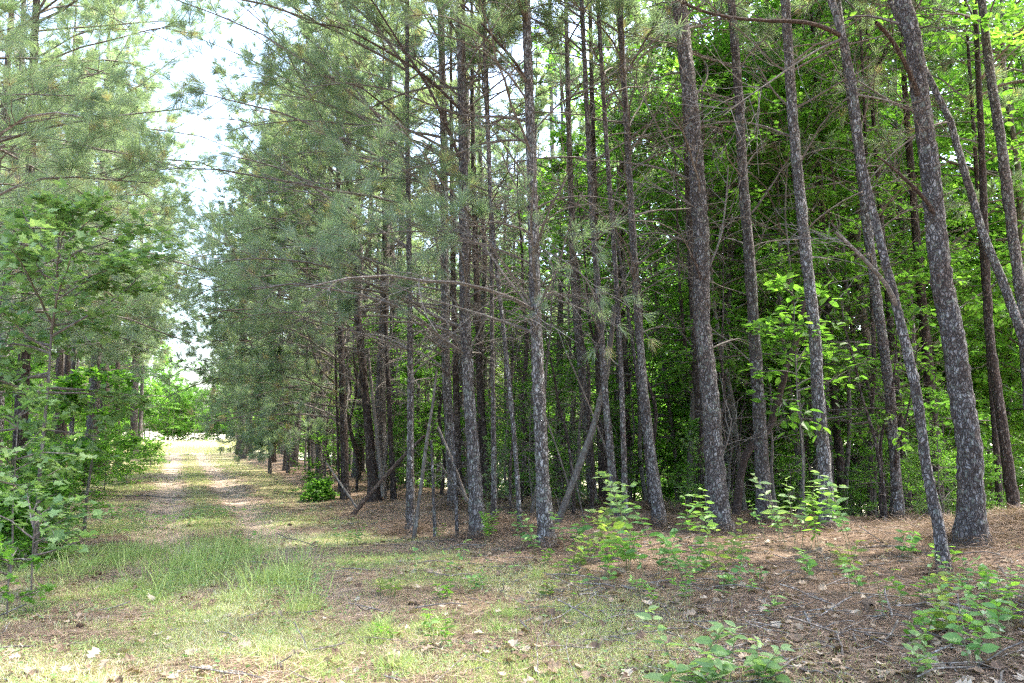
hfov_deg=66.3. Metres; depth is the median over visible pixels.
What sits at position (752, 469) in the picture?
broadleaf tree
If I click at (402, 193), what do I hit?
pine tree
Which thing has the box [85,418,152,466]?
bush
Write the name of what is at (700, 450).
dead sapling
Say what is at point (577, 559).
seedling
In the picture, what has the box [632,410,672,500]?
dead sapling
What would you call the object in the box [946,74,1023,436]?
broadleaf tree
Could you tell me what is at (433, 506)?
dead sapling
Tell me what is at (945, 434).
broadleaf tree
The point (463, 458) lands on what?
shrub
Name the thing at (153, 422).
broadleaf tree
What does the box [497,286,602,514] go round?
dead sapling
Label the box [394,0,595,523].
pine tree
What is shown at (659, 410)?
broadleaf tree
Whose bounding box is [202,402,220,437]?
broadleaf tree
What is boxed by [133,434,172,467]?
bush
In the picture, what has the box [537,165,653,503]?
dead sapling
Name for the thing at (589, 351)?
broadleaf tree
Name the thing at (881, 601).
seedling
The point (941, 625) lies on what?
seedling
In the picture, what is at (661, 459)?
sapling
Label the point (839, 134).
broadleaf tree
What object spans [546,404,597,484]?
sapling
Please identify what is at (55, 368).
pine tree
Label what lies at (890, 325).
pine tree
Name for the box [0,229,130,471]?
maple sapling
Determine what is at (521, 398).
dead sapling
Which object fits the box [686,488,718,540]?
seedling
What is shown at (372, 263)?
pine tree
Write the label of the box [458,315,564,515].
dead sapling
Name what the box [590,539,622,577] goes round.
seedling
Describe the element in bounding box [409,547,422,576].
seedling
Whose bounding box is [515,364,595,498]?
sapling
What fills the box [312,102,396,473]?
pine tree
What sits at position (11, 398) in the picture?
sapling
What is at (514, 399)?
dead sapling
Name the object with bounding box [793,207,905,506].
dead sapling
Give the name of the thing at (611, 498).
seedling
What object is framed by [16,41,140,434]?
pine tree
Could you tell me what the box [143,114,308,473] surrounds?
pine tree
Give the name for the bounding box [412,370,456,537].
leaning pole
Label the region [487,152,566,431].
pine tree
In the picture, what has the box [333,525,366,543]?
seedling
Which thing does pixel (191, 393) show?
broadleaf tree
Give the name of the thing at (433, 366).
pine tree
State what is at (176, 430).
broadleaf tree
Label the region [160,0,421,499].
pine tree
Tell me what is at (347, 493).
fallen stick
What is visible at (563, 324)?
dead sapling
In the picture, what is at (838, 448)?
pine tree
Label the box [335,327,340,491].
dead pole
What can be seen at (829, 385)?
dead sapling
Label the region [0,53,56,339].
pine tree
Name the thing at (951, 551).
seedling
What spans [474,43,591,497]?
pine tree
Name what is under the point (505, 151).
pine tree
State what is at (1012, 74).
broadleaf tree
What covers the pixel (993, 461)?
broadleaf tree
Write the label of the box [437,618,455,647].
seedling
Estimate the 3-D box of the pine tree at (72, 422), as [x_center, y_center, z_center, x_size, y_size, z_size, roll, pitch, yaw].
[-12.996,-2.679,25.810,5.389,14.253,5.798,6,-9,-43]
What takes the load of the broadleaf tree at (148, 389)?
on the ground at (214, 474)
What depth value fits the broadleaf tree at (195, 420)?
84.83 m
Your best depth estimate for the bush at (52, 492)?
11.72 m
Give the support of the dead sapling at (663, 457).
on the ground at (214, 474)
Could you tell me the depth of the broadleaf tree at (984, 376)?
22.00 m
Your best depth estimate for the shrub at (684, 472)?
17.87 m
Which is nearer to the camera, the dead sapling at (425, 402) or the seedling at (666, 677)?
the seedling at (666, 677)
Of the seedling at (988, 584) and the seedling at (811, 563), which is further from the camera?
the seedling at (811, 563)
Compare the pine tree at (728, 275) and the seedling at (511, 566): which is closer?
the seedling at (511, 566)
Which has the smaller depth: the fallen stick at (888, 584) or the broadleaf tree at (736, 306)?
the fallen stick at (888, 584)
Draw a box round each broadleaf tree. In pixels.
[109,365,130,437]
[110,333,183,442]
[114,325,184,435]
[127,342,198,441]
[143,352,189,440]
[143,371,195,441]
[144,365,172,441]
[149,398,182,441]
[152,396,190,441]
[156,384,194,440]
[163,388,192,439]
[166,392,209,440]
[168,391,197,440]
[174,360,224,441]
[178,389,210,441]
[184,388,223,439]
[188,394,216,439]
[189,386,213,439]
[200,394,227,440]
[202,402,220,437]
[215,396,237,439]
[217,405,235,432]
[220,406,237,431]
[325,312,442,479]
[350,304,461,489]
[406,321,533,492]
[415,263,596,489]
[439,110,687,495]
[484,325,517,472]
[495,261,593,448]
[509,0,830,500]
[511,85,732,501]
[512,148,690,460]
[517,69,686,499]
[522,148,689,415]
[545,0,814,510]
[546,253,685,485]
[555,149,748,500]
[570,8,741,371]
[571,164,889,509]
[596,0,927,412]
[599,0,884,503]
[602,0,978,512]
[612,52,858,498]
[628,88,785,481]
[631,180,869,511]
[632,54,865,509]
[632,366,690,500]
[633,250,711,479]
[636,71,907,406]
[636,146,854,437]
[637,254,841,482]
[641,343,816,512]
[643,0,1004,392]
[644,0,1008,420]
[649,71,915,443]
[651,308,784,498]
[653,0,1023,439]
[657,285,835,506]
[658,38,977,514]
[663,375,805,514]
[667,206,954,510]
[671,103,987,513]
[686,44,1023,503]
[722,14,1013,517]
[735,8,1023,494]
[771,297,855,511]
[775,149,1021,515]
[786,415,878,496]
[791,121,991,477]
[792,0,1016,510]
[798,300,979,506]
[804,0,1023,337]
[805,160,1023,513]
[809,0,1023,334]
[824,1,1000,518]
[826,303,948,518]
[831,120,1023,484]
[842,138,1021,515]
[844,284,1023,517]
[857,0,1023,450]
[885,279,1023,514]
[886,0,1023,394]
[889,216,1023,473]
[897,0,1023,404]
[897,36,1023,432]
[928,35,1023,510]
[932,323,1023,508]
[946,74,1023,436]
[947,347,1023,507]
[967,249,1023,499]
[986,368,1023,501]
[991,360,1023,469]
[995,411,1023,499]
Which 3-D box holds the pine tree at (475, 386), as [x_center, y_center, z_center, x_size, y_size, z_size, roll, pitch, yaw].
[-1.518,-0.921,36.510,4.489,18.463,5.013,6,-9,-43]
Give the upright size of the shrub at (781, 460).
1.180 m
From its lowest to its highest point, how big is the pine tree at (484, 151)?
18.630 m
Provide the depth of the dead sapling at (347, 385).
26.72 m
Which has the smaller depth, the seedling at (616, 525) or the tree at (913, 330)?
the seedling at (616, 525)
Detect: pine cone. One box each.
[76,622,85,628]
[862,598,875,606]
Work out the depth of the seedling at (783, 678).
4.80 m
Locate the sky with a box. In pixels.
[0,0,1023,436]
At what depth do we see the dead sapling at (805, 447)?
17.91 m
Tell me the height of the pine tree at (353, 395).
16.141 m
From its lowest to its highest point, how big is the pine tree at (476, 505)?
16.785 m
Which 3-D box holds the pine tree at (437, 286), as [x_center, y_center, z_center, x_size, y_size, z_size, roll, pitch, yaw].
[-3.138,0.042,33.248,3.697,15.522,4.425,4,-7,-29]
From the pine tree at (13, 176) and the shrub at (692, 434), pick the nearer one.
the shrub at (692, 434)
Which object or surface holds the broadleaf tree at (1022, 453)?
on the ground at (214, 474)
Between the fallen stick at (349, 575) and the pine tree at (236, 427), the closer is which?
the fallen stick at (349, 575)
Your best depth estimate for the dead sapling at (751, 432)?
20.50 m
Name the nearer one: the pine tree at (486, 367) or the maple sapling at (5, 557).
the maple sapling at (5, 557)
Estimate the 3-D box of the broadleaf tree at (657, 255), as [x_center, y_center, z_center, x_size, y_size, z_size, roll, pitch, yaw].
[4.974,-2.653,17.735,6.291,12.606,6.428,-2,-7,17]
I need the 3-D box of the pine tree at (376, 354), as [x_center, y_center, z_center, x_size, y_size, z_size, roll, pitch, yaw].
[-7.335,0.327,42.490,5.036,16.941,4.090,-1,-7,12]
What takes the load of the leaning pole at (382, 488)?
on the ground at (214, 474)
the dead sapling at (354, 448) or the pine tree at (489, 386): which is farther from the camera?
the pine tree at (489, 386)
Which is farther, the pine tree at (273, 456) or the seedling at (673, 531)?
the pine tree at (273, 456)
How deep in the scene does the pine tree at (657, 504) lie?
12.54 m
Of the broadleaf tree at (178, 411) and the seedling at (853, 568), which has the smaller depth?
the seedling at (853, 568)
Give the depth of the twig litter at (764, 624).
6.46 m
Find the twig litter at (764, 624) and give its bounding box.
[0,468,1023,682]
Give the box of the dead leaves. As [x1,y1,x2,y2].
[0,458,1023,682]
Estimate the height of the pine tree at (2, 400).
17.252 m
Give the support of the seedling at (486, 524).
on the ground at (214, 474)
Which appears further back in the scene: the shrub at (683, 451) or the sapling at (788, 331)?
the shrub at (683, 451)
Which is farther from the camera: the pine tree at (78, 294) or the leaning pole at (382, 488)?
the pine tree at (78, 294)
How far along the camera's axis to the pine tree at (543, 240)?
30.38 m
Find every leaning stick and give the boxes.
[532,415,568,484]
[560,462,591,517]
[566,353,605,449]
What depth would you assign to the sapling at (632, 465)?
32.53 m
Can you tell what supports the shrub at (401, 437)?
on the ground at (214, 474)
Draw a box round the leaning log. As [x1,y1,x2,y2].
[553,304,632,522]
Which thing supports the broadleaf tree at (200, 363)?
on the ground at (214, 474)
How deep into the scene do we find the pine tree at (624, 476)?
12.63 m
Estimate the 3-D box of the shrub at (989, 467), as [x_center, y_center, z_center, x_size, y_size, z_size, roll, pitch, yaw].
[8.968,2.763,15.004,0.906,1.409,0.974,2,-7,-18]
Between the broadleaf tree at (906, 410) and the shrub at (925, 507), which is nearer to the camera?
the shrub at (925, 507)
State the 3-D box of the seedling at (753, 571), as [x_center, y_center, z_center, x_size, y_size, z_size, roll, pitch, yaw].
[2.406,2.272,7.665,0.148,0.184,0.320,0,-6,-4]
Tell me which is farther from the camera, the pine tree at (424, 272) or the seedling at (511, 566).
the pine tree at (424, 272)
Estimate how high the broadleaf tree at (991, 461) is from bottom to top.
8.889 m
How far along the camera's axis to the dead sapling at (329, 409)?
29.73 m
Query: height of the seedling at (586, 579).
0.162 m
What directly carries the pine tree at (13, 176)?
on the ground at (214, 474)
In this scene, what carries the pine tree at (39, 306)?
on the ground at (214, 474)
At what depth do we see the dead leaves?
6.06 m
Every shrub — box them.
[386,394,430,486]
[386,441,406,486]
[398,402,442,487]
[440,405,499,490]
[463,436,522,513]
[484,360,587,500]
[488,444,528,495]
[503,443,534,494]
[508,383,606,506]
[573,392,640,493]
[596,415,642,494]
[666,417,704,510]
[671,424,745,511]
[672,445,697,501]
[677,421,728,501]
[677,448,696,497]
[697,450,754,507]
[734,459,774,509]
[774,452,812,511]
[786,471,816,511]
[833,467,877,516]
[834,461,879,515]
[835,479,865,515]
[837,395,921,514]
[876,451,927,515]
[899,385,987,516]
[904,433,956,515]
[950,453,1006,513]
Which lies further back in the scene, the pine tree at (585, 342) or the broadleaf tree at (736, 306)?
the pine tree at (585, 342)
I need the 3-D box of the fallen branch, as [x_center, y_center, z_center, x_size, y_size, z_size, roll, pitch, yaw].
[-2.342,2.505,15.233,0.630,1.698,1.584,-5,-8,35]
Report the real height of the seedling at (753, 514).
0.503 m
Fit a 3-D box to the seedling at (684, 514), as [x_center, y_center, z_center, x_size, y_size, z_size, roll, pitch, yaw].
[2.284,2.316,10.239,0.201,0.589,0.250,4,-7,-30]
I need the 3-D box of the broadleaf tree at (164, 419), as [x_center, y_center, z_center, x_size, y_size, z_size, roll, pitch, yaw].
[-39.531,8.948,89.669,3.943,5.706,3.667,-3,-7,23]
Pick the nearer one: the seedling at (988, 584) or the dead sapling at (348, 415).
the seedling at (988, 584)
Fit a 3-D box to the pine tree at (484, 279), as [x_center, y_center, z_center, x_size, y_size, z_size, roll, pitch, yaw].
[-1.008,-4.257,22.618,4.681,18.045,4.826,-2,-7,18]
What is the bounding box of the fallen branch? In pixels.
[350,431,425,514]
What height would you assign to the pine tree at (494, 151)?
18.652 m
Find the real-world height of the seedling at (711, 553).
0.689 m
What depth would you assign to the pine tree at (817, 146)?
15.62 m
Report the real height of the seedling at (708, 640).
0.418 m
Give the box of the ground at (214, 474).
[0,432,1023,682]
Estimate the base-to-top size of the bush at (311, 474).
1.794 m
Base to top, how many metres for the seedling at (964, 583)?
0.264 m
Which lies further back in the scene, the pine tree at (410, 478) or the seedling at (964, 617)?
the pine tree at (410, 478)
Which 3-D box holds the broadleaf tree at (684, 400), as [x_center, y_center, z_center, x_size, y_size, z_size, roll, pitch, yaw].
[6.804,-1.685,24.730,8.056,16.144,8.232,1,-6,-5]
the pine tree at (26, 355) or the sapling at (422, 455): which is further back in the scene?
the sapling at (422, 455)
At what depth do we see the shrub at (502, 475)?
21.00 m
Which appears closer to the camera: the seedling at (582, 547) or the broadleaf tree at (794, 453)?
the seedling at (582, 547)
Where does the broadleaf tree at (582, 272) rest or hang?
on the ground at (214, 474)
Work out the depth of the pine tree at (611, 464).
12.63 m
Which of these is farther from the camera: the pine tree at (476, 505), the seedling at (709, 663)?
the pine tree at (476, 505)
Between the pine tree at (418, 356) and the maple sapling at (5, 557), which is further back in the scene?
the pine tree at (418, 356)
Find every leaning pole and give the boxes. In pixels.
[367,349,384,496]
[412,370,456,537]
[437,426,467,501]
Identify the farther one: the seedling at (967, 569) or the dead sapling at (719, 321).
the dead sapling at (719, 321)
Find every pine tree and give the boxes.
[0,0,131,484]
[0,0,146,332]
[0,0,233,396]
[0,0,233,474]
[0,0,271,386]
[0,0,297,489]
[0,15,78,380]
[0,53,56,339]
[14,150,92,448]
[15,268,56,417]
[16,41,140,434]
[16,45,134,441]
[16,60,146,438]
[17,38,96,457]
[18,111,125,375]
[37,51,222,464]
[37,65,176,436]
[39,79,182,369]
[40,3,243,472]
[46,248,94,385]
[74,47,204,465]
[81,214,142,410]
[110,117,185,464]
[115,0,538,534]
[124,172,204,456]
[125,239,165,435]
[126,197,190,450]
[142,0,571,539]
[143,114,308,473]
[145,0,440,501]
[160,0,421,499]
[181,160,259,458]
[193,103,345,484]
[194,0,370,479]
[195,159,315,472]
[198,205,264,456]
[198,301,281,452]
[206,170,286,454]
[208,195,288,455]
[221,21,352,466]
[224,102,316,462]
[230,72,381,470]
[238,1,395,473]
[246,0,497,508]
[249,271,301,454]
[258,175,378,462]
[261,5,431,476]
[280,0,492,489]
[287,177,351,461]
[299,0,724,548]
[308,0,483,499]
[310,223,375,468]
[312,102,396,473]
[317,58,415,427]
[317,141,403,465]
[329,350,351,465]
[335,1,458,407]
[336,1,481,481]
[337,204,397,441]
[337,252,389,472]
[345,165,424,452]
[350,139,430,454]
[363,186,430,444]
[368,2,524,497]
[373,187,457,438]
[381,2,524,491]
[386,3,552,500]
[389,220,452,476]
[393,1,566,402]
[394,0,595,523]
[400,0,546,532]
[401,213,458,486]
[402,208,471,480]
[404,75,513,420]
[404,238,439,486]
[413,240,485,486]
[414,78,527,406]
[416,0,573,492]
[429,106,545,446]
[436,144,526,421]
[470,0,692,525]
[471,81,547,489]
[471,154,591,440]
[471,212,530,415]
[471,230,503,414]
[472,0,668,506]
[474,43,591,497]
[481,101,544,470]
[485,240,499,439]
[486,0,680,502]
[486,234,556,421]
[487,15,615,498]
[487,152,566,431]
[496,0,702,521]
[525,104,613,484]
[530,0,800,509]
[533,0,773,526]
[536,1,679,492]
[537,1,683,500]
[540,3,572,489]
[544,266,594,446]
[565,273,610,429]
[566,138,663,430]
[569,0,800,532]
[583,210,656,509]
[618,0,838,522]
[627,2,812,502]
[636,0,960,574]
[701,0,935,529]
[716,0,949,512]
[740,0,948,517]
[740,0,979,516]
[740,12,913,511]
[780,0,962,519]
[789,0,994,546]
[803,1,996,513]
[815,0,1023,360]
[818,0,1023,510]
[845,0,1023,411]
[854,0,1023,511]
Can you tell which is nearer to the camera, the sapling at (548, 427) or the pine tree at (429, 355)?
the sapling at (548, 427)
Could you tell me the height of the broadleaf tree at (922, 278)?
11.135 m
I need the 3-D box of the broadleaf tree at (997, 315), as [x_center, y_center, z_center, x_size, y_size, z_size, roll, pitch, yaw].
[10.925,-2.583,24.753,10.303,19.022,9.160,-2,-7,13]
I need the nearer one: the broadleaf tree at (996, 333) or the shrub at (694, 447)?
the shrub at (694, 447)
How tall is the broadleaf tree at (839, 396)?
14.455 m
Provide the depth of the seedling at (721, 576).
6.92 m
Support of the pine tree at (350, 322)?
on the ground at (214, 474)
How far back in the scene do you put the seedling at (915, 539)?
8.99 m
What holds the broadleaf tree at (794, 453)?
on the ground at (214, 474)
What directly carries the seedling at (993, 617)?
on the ground at (214, 474)
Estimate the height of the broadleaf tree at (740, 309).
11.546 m
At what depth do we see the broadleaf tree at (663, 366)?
22.41 m
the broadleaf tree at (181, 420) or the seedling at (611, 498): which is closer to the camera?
the seedling at (611, 498)
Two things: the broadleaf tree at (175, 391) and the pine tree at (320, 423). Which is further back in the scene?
the broadleaf tree at (175, 391)
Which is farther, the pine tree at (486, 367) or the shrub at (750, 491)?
the pine tree at (486, 367)
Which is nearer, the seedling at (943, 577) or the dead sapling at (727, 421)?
the seedling at (943, 577)
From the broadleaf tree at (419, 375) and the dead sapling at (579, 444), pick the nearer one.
the dead sapling at (579, 444)
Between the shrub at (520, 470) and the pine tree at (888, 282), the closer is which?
the pine tree at (888, 282)
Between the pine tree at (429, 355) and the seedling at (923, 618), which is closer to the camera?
the seedling at (923, 618)
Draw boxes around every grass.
[0,452,990,682]
[75,438,276,453]
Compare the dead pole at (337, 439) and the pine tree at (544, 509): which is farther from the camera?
the dead pole at (337, 439)
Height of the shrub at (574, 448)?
2.415 m
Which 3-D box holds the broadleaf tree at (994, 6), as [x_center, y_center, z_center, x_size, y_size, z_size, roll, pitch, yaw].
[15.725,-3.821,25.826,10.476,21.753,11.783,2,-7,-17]
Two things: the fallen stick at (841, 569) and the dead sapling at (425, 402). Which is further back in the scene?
the dead sapling at (425, 402)
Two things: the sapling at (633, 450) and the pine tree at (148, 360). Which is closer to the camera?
the sapling at (633, 450)
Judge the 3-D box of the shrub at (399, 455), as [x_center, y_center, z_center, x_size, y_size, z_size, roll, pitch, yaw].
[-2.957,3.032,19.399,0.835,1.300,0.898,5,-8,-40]
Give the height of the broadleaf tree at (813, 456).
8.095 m
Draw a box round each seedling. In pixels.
[95,502,124,520]
[230,531,256,543]
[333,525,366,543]
[372,622,398,636]
[375,577,404,598]
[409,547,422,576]
[420,613,437,630]
[421,608,440,642]
[431,579,454,597]
[433,523,445,538]
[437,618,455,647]
[440,539,470,575]
[465,568,486,589]
[479,509,499,541]
[508,511,525,546]
[508,537,527,577]
[518,513,540,559]
[536,578,560,597]
[541,549,554,564]
[549,509,595,549]
[551,559,573,573]
[563,548,573,577]
[568,535,598,570]
[570,571,584,603]
[572,534,587,565]
[578,534,596,556]
[582,573,593,587]
[588,507,624,557]
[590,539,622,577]
[594,471,640,547]
[597,482,637,544]
[600,565,619,579]
[613,523,642,570]
[617,530,674,579]
[625,504,703,560]
[629,575,652,590]
[635,605,736,669]
[642,660,691,682]
[645,588,657,602]
[655,534,711,580]
[657,551,686,576]
[666,577,691,602]
[669,535,704,569]
[676,660,734,682]
[677,495,696,540]
[678,568,696,599]
[683,561,694,596]
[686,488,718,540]
[689,513,748,584]
[690,558,711,574]
[693,535,711,562]
[694,620,748,682]
[714,574,730,598]
[722,572,734,588]
[723,534,754,564]
[730,549,749,590]
[743,636,795,682]
[743,653,790,682]
[745,579,756,590]
[746,501,808,541]
[748,563,767,581]
[749,470,848,549]
[763,595,786,616]
[793,546,817,578]
[802,494,824,553]
[812,477,851,553]
[825,540,866,566]
[835,557,867,591]
[869,569,900,599]
[875,592,888,619]
[885,575,937,604]
[893,529,921,559]
[902,618,933,644]
[902,630,941,677]
[912,605,947,633]
[922,550,940,590]
[923,588,963,631]
[925,571,959,601]
[928,543,962,561]
[936,554,973,586]
[936,582,988,625]
[942,615,1000,665]
[952,570,999,600]
[952,583,1013,652]
[953,608,975,643]
[962,603,990,640]
[969,555,1023,607]
[976,566,1019,625]
[991,570,1020,608]
[996,601,1023,622]
[1005,565,1022,579]
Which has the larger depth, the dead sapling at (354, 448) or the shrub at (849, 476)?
the dead sapling at (354, 448)
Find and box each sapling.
[0,177,184,566]
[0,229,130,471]
[0,379,97,583]
[0,470,129,597]
[0,532,55,616]
[3,404,12,463]
[4,340,85,450]
[4,350,55,450]
[4,361,44,467]
[5,364,68,450]
[5,391,12,404]
[28,364,151,530]
[74,414,85,437]
[261,367,305,449]
[281,397,334,470]
[290,357,336,474]
[295,400,339,463]
[299,376,366,471]
[303,317,373,464]
[326,285,373,479]
[326,318,353,446]
[327,265,352,464]
[328,314,367,461]
[338,279,379,490]
[352,298,421,499]
[364,365,427,481]
[388,400,423,477]
[393,389,453,486]
[399,365,443,483]
[402,215,487,494]
[404,420,446,481]
[404,439,462,535]
[420,345,437,482]
[435,384,479,537]
[457,291,504,468]
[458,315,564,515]
[470,139,567,502]
[472,285,532,498]
[473,329,514,486]
[476,300,531,496]
[485,305,575,495]
[488,336,547,491]
[489,403,520,493]
[496,356,564,495]
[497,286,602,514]
[501,234,596,512]
[510,269,556,496]
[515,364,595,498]
[520,353,638,508]
[528,188,620,508]
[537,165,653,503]
[544,314,590,498]
[546,319,577,498]
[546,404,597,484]
[549,356,574,493]
[577,181,684,460]
[582,396,668,495]
[583,387,641,494]
[587,294,667,483]
[589,261,668,472]
[611,335,657,501]
[612,328,664,498]
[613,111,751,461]
[627,348,679,499]
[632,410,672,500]
[633,71,768,513]
[633,409,684,499]
[636,401,682,499]
[664,335,753,508]
[678,229,759,482]
[679,254,759,480]
[689,392,775,494]
[718,362,779,508]
[727,371,817,514]
[731,268,788,510]
[738,272,870,520]
[772,221,870,497]
[772,280,852,514]
[788,259,915,519]
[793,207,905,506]
[826,258,947,515]
[853,327,950,509]
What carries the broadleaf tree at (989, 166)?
on the ground at (214, 474)
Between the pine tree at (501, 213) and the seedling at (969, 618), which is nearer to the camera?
the seedling at (969, 618)
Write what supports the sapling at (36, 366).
on the ground at (214, 474)
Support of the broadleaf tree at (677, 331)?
on the ground at (214, 474)
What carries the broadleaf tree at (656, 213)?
on the ground at (214, 474)
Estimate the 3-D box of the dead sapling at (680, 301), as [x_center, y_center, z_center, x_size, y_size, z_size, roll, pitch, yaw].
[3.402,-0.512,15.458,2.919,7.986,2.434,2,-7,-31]
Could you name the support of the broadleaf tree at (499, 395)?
on the ground at (214, 474)
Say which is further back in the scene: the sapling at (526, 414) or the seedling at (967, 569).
the sapling at (526, 414)
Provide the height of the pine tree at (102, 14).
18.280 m
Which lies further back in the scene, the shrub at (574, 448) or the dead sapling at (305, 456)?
the dead sapling at (305, 456)
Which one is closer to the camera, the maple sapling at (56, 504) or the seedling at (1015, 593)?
the seedling at (1015, 593)
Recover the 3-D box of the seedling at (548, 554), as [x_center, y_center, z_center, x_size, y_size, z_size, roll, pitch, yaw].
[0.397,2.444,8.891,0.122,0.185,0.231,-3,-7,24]
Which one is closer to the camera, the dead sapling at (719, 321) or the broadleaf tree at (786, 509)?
the dead sapling at (719, 321)
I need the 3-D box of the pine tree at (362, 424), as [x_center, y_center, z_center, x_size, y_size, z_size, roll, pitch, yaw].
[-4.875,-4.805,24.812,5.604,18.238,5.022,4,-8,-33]
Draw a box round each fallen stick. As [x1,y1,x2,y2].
[84,494,182,497]
[322,567,379,583]
[326,462,356,507]
[683,582,745,607]
[795,561,884,570]
[851,579,942,594]
[856,540,914,548]
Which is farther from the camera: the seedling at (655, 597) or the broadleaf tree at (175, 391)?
the broadleaf tree at (175, 391)
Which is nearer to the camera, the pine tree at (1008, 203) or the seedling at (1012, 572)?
the seedling at (1012, 572)
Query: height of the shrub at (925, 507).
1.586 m
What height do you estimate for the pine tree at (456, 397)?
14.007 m
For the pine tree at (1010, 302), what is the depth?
10.97 m
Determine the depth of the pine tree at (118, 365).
36.38 m
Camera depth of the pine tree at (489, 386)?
39.09 m
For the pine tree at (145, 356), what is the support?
on the ground at (214, 474)
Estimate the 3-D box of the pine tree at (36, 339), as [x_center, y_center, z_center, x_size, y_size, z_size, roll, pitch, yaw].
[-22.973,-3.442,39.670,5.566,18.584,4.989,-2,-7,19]
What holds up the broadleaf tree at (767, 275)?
on the ground at (214, 474)
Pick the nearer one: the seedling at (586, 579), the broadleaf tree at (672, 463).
the seedling at (586, 579)
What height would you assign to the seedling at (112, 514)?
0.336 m
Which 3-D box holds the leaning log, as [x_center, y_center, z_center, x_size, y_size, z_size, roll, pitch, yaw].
[1.288,1.154,12.545,1.278,3.561,1.001,0,-6,0]
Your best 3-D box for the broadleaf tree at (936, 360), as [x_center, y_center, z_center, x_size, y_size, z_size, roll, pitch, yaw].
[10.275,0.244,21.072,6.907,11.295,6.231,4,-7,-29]
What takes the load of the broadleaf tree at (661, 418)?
on the ground at (214, 474)
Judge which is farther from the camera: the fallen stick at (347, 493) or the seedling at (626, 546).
the fallen stick at (347, 493)
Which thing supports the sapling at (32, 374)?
on the ground at (214, 474)
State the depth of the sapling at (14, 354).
30.06 m
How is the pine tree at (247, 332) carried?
on the ground at (214, 474)
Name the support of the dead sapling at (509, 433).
on the ground at (214, 474)
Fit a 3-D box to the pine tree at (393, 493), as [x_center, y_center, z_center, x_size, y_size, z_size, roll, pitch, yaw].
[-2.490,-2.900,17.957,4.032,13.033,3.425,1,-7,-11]
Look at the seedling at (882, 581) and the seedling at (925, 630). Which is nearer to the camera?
the seedling at (925, 630)
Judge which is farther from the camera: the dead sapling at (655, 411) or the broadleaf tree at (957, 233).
the broadleaf tree at (957, 233)
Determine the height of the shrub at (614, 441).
2.507 m
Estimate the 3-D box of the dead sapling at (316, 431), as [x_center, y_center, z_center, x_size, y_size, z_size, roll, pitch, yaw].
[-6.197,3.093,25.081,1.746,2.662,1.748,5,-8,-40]
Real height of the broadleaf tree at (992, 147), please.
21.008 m
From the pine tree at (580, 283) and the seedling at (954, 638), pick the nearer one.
the seedling at (954, 638)
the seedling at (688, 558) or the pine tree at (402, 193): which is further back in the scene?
the pine tree at (402, 193)
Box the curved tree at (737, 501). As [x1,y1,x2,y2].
[731,300,805,514]
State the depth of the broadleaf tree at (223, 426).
84.90 m
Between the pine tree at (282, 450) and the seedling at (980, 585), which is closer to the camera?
the seedling at (980, 585)
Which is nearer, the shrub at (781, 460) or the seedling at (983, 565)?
the seedling at (983, 565)
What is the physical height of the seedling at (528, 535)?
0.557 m
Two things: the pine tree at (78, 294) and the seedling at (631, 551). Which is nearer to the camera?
the seedling at (631, 551)
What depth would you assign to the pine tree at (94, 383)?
27.95 m
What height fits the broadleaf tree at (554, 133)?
9.720 m
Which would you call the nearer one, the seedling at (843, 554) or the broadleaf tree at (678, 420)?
the seedling at (843, 554)
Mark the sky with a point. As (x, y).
(202, 66)
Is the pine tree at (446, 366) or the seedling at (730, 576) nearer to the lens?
the seedling at (730, 576)
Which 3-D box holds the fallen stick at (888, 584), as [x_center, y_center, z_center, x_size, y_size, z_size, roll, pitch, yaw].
[3.567,2.306,7.498,1.523,0.091,0.271,4,-8,-31]
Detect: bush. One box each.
[0,427,76,509]
[0,453,107,542]
[0,469,80,563]
[28,434,87,494]
[41,449,124,500]
[64,438,140,492]
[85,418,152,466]
[97,430,157,484]
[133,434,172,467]
[287,428,359,490]
[299,475,339,501]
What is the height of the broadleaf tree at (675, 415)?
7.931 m
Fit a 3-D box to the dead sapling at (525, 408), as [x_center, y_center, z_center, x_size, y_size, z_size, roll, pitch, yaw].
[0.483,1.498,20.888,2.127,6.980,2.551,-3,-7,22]
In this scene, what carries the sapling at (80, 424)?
on the ground at (214, 474)
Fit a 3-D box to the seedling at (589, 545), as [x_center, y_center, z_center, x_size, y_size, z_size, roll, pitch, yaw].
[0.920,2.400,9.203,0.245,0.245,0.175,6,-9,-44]
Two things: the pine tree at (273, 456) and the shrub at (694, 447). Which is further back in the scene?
the pine tree at (273, 456)
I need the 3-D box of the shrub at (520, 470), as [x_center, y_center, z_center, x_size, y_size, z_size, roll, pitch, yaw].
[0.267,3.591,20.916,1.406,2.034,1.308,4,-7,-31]
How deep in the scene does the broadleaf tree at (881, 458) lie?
13.03 m
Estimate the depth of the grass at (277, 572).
6.78 m
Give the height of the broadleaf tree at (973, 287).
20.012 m
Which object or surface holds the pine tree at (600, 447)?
on the ground at (214, 474)
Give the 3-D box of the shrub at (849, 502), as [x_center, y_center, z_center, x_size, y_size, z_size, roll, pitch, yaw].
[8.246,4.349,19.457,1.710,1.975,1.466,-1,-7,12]
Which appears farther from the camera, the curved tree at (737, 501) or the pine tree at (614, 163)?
the pine tree at (614, 163)
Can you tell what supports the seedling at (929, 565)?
on the ground at (214, 474)
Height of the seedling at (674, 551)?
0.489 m
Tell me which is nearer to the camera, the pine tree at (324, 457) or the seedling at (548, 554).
the seedling at (548, 554)

